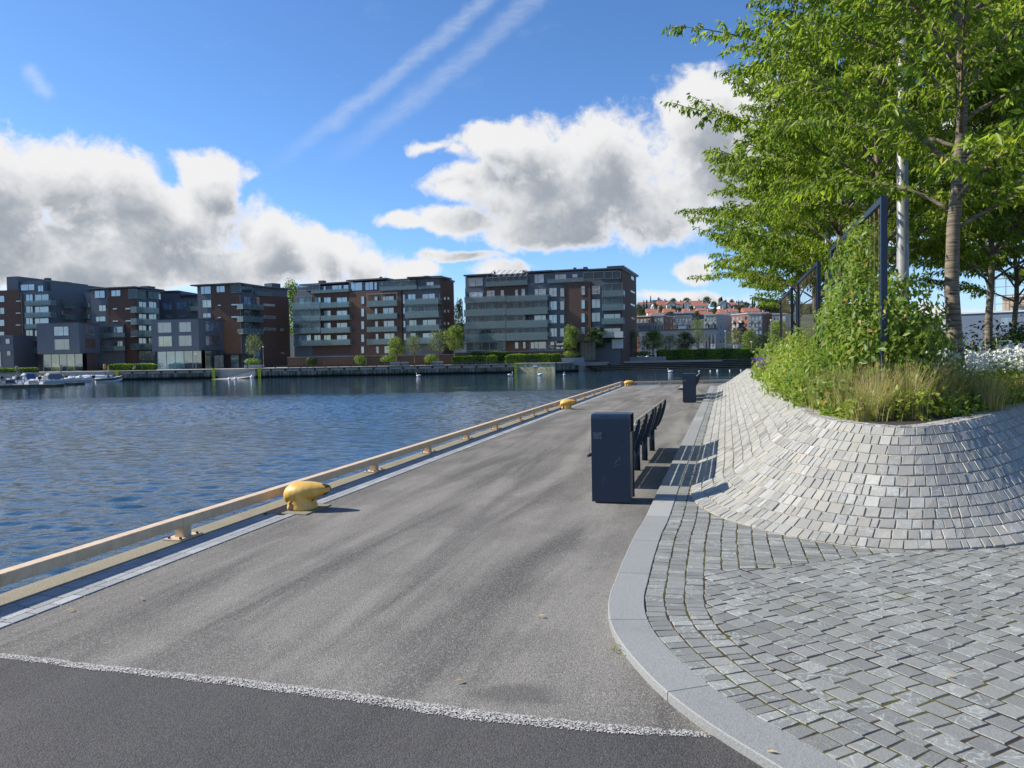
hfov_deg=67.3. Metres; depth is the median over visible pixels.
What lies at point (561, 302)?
window
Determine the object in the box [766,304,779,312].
hill tree
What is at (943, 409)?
ground cover
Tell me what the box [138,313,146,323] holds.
window
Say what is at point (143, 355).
window
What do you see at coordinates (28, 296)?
window
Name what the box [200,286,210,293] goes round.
window
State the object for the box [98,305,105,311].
window
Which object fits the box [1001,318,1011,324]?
window
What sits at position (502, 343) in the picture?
window
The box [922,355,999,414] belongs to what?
grass clump
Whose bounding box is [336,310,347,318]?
window
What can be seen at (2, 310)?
window
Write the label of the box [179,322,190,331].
window
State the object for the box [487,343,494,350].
window
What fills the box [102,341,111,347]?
window
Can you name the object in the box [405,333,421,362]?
promenade tree
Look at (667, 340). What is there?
promenade tree
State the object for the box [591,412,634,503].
litter bin
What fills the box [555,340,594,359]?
slatted pavilion
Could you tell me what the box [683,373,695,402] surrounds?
litter bin
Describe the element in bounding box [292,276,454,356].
apartment building
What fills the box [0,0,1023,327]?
sky
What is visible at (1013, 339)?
shrub
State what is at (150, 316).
window
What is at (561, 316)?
window
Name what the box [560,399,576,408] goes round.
mooring bollard
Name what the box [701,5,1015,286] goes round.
cherry tree
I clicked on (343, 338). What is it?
window
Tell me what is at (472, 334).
window
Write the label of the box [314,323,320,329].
window
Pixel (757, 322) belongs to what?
hillside block
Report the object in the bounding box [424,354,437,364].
round shrub
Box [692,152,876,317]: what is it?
cherry tree
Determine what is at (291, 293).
promenade tree
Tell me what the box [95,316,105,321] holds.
window
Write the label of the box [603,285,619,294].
window
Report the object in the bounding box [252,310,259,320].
window
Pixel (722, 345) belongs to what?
annex
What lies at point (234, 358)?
entrance door
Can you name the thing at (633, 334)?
promenade tree
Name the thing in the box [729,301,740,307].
hill house
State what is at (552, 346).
shelter
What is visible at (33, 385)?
floating pontoon
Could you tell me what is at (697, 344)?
promenade tree
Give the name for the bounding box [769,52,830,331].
lamp post
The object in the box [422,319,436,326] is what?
window
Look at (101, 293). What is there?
window
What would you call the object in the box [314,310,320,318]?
window
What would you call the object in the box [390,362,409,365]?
planter
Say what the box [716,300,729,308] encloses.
hill house
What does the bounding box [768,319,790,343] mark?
promenade tree
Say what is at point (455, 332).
promenade tree
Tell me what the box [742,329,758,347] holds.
promenade tree
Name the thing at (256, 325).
window
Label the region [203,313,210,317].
window
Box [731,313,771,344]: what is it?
hillside block
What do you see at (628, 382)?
mooring bollard
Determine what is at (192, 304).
window
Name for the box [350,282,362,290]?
window
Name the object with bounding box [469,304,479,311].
window
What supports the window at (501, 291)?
in the apartment building at (531, 310)
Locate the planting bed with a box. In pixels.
[828,393,1023,424]
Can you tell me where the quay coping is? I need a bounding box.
[0,383,723,606]
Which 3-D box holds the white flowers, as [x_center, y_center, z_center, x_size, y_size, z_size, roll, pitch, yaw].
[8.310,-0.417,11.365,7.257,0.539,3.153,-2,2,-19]
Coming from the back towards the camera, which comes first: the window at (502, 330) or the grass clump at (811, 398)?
the window at (502, 330)
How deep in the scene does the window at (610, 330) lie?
167.43 m
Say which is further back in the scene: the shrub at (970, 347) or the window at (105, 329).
the window at (105, 329)
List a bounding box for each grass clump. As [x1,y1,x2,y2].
[791,364,838,410]
[806,380,910,421]
[818,361,893,416]
[831,355,924,418]
[870,357,960,418]
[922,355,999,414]
[955,368,1003,406]
[956,368,1023,412]
[983,369,1023,401]
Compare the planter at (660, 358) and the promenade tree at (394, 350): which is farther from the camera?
the planter at (660, 358)
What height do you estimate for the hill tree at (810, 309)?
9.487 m
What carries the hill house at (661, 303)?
on the hillside
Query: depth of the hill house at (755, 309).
436.78 m
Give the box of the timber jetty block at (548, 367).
[517,362,585,372]
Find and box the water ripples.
[0,388,606,593]
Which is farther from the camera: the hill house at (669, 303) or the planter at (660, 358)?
the hill house at (669, 303)
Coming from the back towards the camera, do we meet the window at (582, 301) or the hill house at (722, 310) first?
the hill house at (722, 310)
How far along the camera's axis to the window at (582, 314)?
168.45 m
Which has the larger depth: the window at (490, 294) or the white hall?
the white hall
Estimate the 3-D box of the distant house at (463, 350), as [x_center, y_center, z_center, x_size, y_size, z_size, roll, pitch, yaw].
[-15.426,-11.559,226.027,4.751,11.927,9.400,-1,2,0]
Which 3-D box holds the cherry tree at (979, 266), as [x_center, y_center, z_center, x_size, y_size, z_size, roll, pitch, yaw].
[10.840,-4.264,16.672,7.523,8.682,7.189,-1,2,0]
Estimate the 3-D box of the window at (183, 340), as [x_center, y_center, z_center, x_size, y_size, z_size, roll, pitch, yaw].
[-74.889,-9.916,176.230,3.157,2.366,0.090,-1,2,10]
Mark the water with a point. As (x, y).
(363, 384)
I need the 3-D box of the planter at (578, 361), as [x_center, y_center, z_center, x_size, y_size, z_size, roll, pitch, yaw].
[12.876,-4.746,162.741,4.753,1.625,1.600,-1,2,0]
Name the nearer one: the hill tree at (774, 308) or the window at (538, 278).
the window at (538, 278)
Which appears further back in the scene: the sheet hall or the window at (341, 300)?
the window at (341, 300)
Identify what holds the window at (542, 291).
in the apartment building at (531, 310)
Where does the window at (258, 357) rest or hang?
in the apartment building at (243, 311)
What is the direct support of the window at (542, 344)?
in the apartment building at (531, 310)
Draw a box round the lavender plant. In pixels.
[751,356,777,375]
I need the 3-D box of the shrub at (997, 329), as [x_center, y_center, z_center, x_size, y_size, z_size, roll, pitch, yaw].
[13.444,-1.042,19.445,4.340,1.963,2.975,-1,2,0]
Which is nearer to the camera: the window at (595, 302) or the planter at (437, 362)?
the planter at (437, 362)
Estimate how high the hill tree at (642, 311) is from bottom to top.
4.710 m
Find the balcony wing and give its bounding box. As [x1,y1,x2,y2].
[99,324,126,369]
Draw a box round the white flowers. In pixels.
[873,340,1023,376]
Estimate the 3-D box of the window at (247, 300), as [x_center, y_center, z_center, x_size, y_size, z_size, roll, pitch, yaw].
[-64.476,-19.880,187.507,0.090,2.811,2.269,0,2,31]
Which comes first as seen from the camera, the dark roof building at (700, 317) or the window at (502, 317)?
the window at (502, 317)
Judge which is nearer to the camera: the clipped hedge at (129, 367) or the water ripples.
the water ripples
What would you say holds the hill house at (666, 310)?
on the hillside
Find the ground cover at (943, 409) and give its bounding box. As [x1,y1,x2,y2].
[750,363,1023,420]
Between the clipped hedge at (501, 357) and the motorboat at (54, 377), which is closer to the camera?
the motorboat at (54, 377)
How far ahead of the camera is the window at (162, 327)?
176.97 m
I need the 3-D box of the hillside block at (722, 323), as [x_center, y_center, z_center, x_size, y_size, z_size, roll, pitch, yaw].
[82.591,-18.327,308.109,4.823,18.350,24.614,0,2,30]
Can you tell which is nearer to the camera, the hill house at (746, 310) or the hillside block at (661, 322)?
the hillside block at (661, 322)
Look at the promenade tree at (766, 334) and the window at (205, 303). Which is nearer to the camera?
the window at (205, 303)
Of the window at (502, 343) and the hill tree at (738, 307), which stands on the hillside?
the hill tree at (738, 307)
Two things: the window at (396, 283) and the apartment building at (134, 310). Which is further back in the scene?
the apartment building at (134, 310)
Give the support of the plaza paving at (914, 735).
on the plaza bedding
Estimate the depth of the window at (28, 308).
191.49 m
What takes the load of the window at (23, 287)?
in the apartment building at (27, 304)
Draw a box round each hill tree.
[636,303,642,314]
[638,308,645,315]
[651,303,658,308]
[702,296,711,303]
[736,305,743,311]
[743,301,750,307]
[757,303,770,311]
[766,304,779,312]
[806,302,821,313]
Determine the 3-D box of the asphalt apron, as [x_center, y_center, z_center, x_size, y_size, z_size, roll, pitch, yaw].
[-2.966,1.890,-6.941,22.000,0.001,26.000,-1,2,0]
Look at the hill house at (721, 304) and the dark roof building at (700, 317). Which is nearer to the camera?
the dark roof building at (700, 317)
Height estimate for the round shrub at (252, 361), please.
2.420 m
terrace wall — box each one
[287,354,453,367]
[455,350,564,357]
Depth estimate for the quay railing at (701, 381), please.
41.00 m
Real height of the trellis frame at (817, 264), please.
2.600 m
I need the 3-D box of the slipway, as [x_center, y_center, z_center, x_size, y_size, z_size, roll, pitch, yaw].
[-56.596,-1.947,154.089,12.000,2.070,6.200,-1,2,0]
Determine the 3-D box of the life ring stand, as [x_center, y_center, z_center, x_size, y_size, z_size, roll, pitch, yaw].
[8.225,-1.338,22.356,0.195,2.356,0.640,0,2,20]
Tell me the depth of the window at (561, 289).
170.40 m
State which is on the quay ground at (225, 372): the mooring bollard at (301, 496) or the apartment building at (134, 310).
the apartment building at (134, 310)
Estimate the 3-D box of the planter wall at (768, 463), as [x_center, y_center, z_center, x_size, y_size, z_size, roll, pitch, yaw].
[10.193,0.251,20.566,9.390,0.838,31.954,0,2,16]
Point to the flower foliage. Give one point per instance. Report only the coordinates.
(1008, 372)
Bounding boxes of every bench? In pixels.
[523,359,539,362]
[586,408,654,470]
[634,399,665,460]
[678,375,697,389]
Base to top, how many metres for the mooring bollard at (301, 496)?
0.294 m
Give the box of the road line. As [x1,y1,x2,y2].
[0,653,710,736]
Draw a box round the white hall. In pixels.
[637,323,717,356]
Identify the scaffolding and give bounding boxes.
[994,269,1023,310]
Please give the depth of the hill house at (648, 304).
518.57 m
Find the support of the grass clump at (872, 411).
on the planting bed
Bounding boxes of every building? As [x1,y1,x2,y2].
[0,276,102,370]
[0,335,37,368]
[36,322,102,371]
[82,287,95,322]
[85,286,164,368]
[151,319,225,369]
[159,290,197,319]
[190,282,291,367]
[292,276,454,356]
[463,265,638,364]
[662,313,703,319]
[999,295,1023,310]
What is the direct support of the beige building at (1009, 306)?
on the quay ground at (225, 372)
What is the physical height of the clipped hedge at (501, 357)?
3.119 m
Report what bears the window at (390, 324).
in the apartment building at (365, 317)
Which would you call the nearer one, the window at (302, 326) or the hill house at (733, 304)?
the window at (302, 326)
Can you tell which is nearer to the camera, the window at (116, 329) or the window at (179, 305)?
the window at (116, 329)
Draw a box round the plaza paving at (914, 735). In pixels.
[645,386,1023,767]
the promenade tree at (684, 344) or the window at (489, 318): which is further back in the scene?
the promenade tree at (684, 344)
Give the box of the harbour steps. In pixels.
[587,359,755,370]
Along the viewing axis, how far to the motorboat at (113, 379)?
145.37 m
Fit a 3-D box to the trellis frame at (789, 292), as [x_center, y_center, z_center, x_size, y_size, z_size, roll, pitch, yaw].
[8.439,-1.469,23.666,0.070,2.600,4.470,-1,2,16]
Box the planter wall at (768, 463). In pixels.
[690,369,1023,550]
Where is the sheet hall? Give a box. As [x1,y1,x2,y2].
[941,308,1023,354]
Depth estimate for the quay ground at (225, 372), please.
161.12 m
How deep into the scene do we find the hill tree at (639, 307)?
447.88 m
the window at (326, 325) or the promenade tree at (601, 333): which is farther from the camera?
the window at (326, 325)
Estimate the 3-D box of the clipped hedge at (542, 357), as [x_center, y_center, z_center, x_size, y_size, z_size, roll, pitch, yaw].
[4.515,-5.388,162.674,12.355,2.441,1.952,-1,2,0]
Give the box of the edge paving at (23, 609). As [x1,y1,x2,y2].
[0,386,627,628]
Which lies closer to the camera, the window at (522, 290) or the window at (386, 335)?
the window at (522, 290)
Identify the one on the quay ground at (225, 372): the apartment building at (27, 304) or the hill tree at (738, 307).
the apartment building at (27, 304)
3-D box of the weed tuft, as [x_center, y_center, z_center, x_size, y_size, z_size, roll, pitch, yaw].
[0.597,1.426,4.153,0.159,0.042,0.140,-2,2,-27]
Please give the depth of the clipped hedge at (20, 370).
166.05 m
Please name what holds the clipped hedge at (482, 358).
on the quay ground at (225, 372)
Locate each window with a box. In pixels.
[0,296,4,301]
[0,307,4,313]
[0,319,4,325]
[19,284,34,290]
[25,294,32,304]
[25,306,32,316]
[25,318,32,327]
[25,330,32,335]
[34,294,48,304]
[34,306,48,316]
[34,318,48,327]
[37,285,42,290]
[53,326,68,335]
[54,339,69,349]
[85,325,94,335]
[85,338,95,348]
[94,290,104,297]
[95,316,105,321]
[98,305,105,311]
[102,326,111,332]
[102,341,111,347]
[111,290,120,296]
[113,326,122,332]
[113,341,122,347]
[138,301,146,311]
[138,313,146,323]
[138,325,146,335]
[138,338,146,347]
[138,351,155,360]
[148,301,156,311]
[148,314,156,320]
[148,338,151,347]
[158,322,171,332]
[158,336,171,346]
[162,302,171,309]
[176,302,186,309]
[177,314,186,317]
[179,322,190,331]
[179,335,191,345]
[189,301,197,308]
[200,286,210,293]
[202,300,211,307]
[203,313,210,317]
[205,321,219,331]
[205,335,220,345]
[216,286,224,292]
[243,296,251,307]
[244,310,251,320]
[244,322,251,332]
[245,351,250,358]
[252,296,259,307]
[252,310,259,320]
[252,322,259,332]
[252,351,259,358]
[299,297,310,306]
[299,310,310,318]
[299,322,310,329]
[299,335,310,342]
[314,297,320,306]
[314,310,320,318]
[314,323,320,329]
[314,335,320,342]
[324,297,330,306]
[324,310,330,318]
[324,323,330,329]
[324,335,330,342]
[332,285,341,291]
[336,297,347,306]
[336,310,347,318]
[336,322,347,329]
[336,335,347,342]
[343,285,348,290]
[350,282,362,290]
[365,282,373,289]
[380,282,392,285]
[382,296,393,300]
[383,307,393,314]
[383,320,394,327]
[384,333,394,340]
[395,282,406,285]
[408,294,415,302]
[408,306,416,312]
[409,320,416,326]
[422,293,434,299]
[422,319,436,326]
[422,333,436,340]
[423,306,435,312]
[468,277,482,286]
[469,291,482,299]
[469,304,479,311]
[469,317,479,324]
[469,330,479,337]
[469,344,479,350]
[486,290,494,299]
[487,303,494,310]
[487,316,494,323]
[487,329,494,336]
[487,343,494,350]
[500,290,503,298]
[501,316,505,323]
[501,329,505,336]
[501,342,504,349]
[521,288,524,296]
[534,274,543,282]
[534,288,545,296]
[534,302,545,308]
[534,315,545,321]
[534,328,545,334]
[534,341,545,348]
[549,287,556,296]
[549,301,556,309]
[549,314,556,323]
[549,328,556,336]
[555,274,566,281]
[560,288,564,296]
[560,301,564,309]
[560,315,564,323]
[560,328,563,336]
[581,286,584,294]
[581,300,584,308]
[581,313,584,322]
[592,285,600,294]
[592,299,600,307]
[592,312,600,321]
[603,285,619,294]
[603,299,619,307]
[603,313,619,321]
[603,328,619,334]
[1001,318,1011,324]
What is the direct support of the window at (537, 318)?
in the apartment building at (531, 310)
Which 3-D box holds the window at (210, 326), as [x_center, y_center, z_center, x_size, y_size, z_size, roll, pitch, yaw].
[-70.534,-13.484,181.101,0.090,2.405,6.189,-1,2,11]
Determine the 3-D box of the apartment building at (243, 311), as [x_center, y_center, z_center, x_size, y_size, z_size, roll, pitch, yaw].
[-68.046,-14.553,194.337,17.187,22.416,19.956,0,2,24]
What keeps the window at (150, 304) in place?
in the apartment building at (134, 310)
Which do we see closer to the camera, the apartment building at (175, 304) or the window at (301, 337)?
the window at (301, 337)
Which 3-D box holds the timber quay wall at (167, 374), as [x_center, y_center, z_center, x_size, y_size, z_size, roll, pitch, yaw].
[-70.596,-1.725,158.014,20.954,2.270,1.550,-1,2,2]
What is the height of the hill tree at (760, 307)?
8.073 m
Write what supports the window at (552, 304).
in the apartment building at (531, 310)
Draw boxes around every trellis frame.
[780,288,793,346]
[797,261,820,354]
[830,195,887,391]
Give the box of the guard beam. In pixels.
[275,361,513,367]
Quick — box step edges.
[587,359,754,370]
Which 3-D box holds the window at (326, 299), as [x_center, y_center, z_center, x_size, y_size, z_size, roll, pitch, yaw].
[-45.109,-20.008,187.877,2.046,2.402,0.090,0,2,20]
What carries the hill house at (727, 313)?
on the hillside
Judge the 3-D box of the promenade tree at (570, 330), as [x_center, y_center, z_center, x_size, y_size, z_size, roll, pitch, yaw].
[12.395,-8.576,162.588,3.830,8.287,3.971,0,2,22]
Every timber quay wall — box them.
[0,371,115,376]
[117,369,218,379]
[255,364,513,377]
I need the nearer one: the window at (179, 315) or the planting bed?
the planting bed
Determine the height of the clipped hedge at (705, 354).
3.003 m
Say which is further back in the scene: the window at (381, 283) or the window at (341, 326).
the window at (341, 326)
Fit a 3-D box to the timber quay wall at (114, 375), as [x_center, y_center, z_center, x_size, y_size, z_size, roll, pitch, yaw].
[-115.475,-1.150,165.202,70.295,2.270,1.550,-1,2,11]
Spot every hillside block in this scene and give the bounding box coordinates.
[637,315,653,351]
[652,315,672,329]
[673,315,692,328]
[704,314,731,342]
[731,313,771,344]
[748,313,765,345]
[772,313,788,341]
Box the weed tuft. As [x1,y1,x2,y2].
[610,643,623,655]
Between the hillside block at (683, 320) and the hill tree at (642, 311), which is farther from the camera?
the hill tree at (642, 311)
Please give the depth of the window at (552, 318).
171.27 m
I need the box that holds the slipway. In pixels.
[220,369,261,378]
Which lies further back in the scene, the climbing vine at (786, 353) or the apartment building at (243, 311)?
the apartment building at (243, 311)
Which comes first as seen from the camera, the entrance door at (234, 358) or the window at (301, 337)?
the entrance door at (234, 358)
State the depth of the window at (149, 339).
193.32 m
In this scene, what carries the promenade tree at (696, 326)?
on the quay ground at (225, 372)
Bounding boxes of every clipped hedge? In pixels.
[0,367,38,372]
[107,363,156,370]
[451,355,497,364]
[469,351,508,363]
[505,353,561,363]
[655,347,760,359]
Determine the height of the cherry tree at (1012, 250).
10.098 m
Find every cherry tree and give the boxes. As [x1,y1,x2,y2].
[660,0,1023,302]
[674,80,935,334]
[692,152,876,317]
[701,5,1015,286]
[739,0,1023,389]
[827,2,1023,352]
[876,114,1023,337]
[890,16,1023,268]
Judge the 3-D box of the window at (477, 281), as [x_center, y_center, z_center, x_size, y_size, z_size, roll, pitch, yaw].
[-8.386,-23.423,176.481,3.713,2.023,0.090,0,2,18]
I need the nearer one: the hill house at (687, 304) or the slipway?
the slipway
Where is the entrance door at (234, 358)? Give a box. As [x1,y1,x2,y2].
[231,355,238,367]
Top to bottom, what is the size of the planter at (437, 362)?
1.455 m
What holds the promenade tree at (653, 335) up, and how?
on the quay ground at (225, 372)
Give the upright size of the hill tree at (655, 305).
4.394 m
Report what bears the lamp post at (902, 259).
on the planting bed
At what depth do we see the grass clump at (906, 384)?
8.49 m
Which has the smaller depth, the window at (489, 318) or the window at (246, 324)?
the window at (489, 318)
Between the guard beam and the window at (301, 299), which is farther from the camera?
the window at (301, 299)
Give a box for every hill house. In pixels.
[638,300,650,308]
[645,307,657,315]
[649,310,661,314]
[656,299,667,307]
[662,307,674,313]
[665,299,675,309]
[675,300,682,307]
[681,309,694,312]
[682,300,690,308]
[689,299,701,303]
[691,301,708,308]
[694,306,710,312]
[699,309,712,319]
[715,310,731,315]
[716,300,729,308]
[717,307,725,311]
[726,307,738,313]
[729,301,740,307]
[740,306,752,312]
[751,306,759,311]
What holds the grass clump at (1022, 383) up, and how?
on the planting bed
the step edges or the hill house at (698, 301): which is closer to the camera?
the step edges
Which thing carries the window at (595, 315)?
in the apartment building at (531, 310)
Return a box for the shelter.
[549,345,564,353]
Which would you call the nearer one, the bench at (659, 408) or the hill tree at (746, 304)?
the bench at (659, 408)
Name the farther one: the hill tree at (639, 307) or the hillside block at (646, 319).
the hill tree at (639, 307)
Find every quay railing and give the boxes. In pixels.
[0,382,621,586]
[622,379,730,384]
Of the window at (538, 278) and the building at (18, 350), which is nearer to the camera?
the window at (538, 278)
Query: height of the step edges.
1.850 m
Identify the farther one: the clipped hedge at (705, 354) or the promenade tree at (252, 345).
the clipped hedge at (705, 354)
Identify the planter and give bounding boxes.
[244,365,262,368]
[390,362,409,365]
[432,361,443,364]
[561,358,583,364]
[630,356,665,360]
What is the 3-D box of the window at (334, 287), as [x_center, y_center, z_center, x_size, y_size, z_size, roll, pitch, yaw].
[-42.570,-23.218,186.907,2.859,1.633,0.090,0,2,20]
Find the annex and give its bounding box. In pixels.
[717,343,743,349]
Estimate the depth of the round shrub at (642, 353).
177.03 m
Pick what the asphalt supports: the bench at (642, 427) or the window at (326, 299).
the bench at (642, 427)
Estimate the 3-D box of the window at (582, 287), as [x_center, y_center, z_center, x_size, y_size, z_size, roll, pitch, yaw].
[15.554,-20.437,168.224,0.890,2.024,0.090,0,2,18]
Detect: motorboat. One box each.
[0,376,21,382]
[15,373,42,383]
[22,377,45,383]
[38,373,74,383]
[65,375,111,381]
[79,375,91,381]
[92,375,122,381]
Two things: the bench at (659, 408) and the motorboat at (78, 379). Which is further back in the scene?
the motorboat at (78, 379)
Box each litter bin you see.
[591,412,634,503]
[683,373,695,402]
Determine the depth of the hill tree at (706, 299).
527.58 m
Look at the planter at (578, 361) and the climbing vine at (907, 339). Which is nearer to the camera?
the climbing vine at (907, 339)
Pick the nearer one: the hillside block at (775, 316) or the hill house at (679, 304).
the hillside block at (775, 316)
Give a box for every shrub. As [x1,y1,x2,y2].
[245,358,260,364]
[305,356,317,366]
[354,355,366,365]
[380,355,395,363]
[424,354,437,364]
[562,350,580,357]
[634,351,651,355]
[916,325,1000,377]
[963,304,1023,352]
[965,326,1023,389]
[998,323,1023,343]
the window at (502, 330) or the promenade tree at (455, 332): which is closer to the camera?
the promenade tree at (455, 332)
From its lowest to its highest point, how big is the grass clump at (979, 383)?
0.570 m
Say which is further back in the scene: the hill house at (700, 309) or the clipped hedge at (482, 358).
the hill house at (700, 309)
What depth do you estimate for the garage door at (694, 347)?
215.04 m
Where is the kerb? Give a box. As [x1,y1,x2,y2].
[608,386,850,767]
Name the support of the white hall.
on the quay ground at (225, 372)
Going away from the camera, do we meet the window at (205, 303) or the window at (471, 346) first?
the window at (471, 346)
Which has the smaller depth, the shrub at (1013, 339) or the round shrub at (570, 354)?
the shrub at (1013, 339)
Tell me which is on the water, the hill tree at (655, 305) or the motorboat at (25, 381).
the motorboat at (25, 381)
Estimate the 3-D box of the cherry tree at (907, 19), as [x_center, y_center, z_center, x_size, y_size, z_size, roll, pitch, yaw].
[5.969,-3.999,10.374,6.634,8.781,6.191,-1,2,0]
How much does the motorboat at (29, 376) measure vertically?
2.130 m
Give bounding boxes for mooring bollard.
[283,481,330,510]
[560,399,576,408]
[624,380,633,385]
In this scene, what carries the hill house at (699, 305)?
on the hillside
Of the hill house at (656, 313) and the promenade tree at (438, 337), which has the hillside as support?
the hill house at (656, 313)
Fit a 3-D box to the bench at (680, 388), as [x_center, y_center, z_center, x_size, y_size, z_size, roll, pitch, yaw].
[6.277,0.123,27.406,0.659,0.841,1.920,-1,2,16]
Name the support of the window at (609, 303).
in the apartment building at (531, 310)
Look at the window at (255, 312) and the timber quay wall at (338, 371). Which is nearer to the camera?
the timber quay wall at (338, 371)
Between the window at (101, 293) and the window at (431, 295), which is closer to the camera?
the window at (431, 295)
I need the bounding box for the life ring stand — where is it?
[793,297,796,338]
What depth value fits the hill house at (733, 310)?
440.13 m
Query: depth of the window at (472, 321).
176.75 m
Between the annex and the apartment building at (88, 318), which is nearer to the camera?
the apartment building at (88, 318)
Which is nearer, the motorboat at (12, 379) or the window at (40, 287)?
the motorboat at (12, 379)
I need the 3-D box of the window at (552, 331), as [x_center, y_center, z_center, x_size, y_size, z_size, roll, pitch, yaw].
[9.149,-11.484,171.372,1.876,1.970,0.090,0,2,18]
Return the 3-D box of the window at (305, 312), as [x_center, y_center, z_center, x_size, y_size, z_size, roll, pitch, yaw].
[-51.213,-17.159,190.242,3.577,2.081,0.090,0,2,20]
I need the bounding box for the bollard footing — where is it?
[266,504,330,514]
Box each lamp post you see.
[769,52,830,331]
[896,37,909,319]
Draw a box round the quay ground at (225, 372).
[0,359,732,381]
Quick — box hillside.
[637,304,940,356]
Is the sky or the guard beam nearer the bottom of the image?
the guard beam
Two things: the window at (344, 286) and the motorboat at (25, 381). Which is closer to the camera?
the motorboat at (25, 381)
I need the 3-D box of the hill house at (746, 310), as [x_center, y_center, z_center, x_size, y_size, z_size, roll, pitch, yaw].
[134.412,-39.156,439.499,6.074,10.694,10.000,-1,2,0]
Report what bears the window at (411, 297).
in the apartment building at (365, 317)
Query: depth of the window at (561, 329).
170.75 m
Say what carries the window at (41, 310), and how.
in the apartment building at (27, 304)
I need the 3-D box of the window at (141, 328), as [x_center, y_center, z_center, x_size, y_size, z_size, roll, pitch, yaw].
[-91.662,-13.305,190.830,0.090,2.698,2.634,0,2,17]
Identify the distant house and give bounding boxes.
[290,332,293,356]
[455,324,465,351]
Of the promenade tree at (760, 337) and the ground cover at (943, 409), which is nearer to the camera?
the ground cover at (943, 409)
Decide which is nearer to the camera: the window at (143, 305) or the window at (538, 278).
the window at (538, 278)
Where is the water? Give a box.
[0,368,749,580]
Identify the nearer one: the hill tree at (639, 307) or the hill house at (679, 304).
the hill tree at (639, 307)
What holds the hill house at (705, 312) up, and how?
on the hillside
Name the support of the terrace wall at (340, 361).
on the quay ground at (225, 372)
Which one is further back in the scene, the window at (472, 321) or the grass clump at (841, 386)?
the window at (472, 321)
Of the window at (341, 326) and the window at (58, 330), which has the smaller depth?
the window at (58, 330)
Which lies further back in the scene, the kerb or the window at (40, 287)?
the window at (40, 287)
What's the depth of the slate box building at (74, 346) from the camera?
175.83 m
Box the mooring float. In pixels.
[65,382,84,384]
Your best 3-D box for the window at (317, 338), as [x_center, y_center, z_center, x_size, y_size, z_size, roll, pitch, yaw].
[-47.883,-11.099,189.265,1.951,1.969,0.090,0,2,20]
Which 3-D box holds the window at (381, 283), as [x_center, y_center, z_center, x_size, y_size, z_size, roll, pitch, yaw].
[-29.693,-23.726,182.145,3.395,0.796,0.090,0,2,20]
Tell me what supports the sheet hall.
on the quay ground at (225, 372)
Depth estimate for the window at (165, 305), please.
203.10 m
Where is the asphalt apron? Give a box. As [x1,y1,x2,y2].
[0,656,762,767]
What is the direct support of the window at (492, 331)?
in the apartment building at (531, 310)
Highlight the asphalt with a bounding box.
[0,384,721,734]
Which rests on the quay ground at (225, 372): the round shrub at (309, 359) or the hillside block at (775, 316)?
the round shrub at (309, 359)
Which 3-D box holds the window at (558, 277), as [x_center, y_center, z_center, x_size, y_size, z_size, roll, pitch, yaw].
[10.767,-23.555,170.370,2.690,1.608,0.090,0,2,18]
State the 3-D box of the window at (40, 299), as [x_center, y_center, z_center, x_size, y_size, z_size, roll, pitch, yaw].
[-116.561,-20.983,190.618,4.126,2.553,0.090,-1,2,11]
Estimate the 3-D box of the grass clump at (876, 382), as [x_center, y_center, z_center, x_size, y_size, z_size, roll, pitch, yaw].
[4.068,0.025,8.711,1.098,0.712,1.253,0,2,37]
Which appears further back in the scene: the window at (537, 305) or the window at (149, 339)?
the window at (149, 339)
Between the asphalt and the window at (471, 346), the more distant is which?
the window at (471, 346)
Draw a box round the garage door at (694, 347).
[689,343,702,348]
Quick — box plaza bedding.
[645,389,1023,767]
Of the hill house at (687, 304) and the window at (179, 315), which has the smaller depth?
the window at (179, 315)
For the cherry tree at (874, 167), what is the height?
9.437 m
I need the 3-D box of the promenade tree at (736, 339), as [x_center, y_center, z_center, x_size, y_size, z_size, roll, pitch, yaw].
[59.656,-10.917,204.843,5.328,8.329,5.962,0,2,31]
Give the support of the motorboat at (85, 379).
on the water
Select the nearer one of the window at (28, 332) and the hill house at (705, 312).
the window at (28, 332)
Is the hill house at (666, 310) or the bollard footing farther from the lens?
the hill house at (666, 310)
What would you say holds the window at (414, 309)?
in the apartment building at (365, 317)
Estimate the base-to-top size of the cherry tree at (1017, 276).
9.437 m
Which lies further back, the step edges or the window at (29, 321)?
the window at (29, 321)
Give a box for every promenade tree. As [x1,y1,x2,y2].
[245,333,263,364]
[283,278,298,356]
[386,336,406,361]
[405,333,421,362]
[425,328,450,360]
[442,324,465,355]
[454,297,464,350]
[562,324,579,357]
[585,326,612,361]
[630,329,642,356]
[641,329,668,356]
[661,334,680,349]
[671,331,694,348]
[691,317,702,328]
[691,329,708,348]
[725,328,743,347]
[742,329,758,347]
[755,334,770,356]
[764,331,773,348]
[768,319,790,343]
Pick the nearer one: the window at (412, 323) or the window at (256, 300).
the window at (412, 323)
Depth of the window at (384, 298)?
181.61 m
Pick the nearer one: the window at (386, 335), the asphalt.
the asphalt
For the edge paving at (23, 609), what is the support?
on the edge bedding
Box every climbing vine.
[747,337,806,381]
[750,325,829,396]
[771,211,974,413]
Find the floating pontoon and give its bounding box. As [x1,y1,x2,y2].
[0,383,63,387]
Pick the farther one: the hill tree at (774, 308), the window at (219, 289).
the hill tree at (774, 308)
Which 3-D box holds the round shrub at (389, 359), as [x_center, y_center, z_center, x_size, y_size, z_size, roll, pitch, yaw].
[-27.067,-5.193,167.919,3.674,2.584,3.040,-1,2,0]
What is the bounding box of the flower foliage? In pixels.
[904,351,1023,397]
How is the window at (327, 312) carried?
in the apartment building at (365, 317)
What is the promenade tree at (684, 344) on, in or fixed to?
on the quay ground at (225, 372)

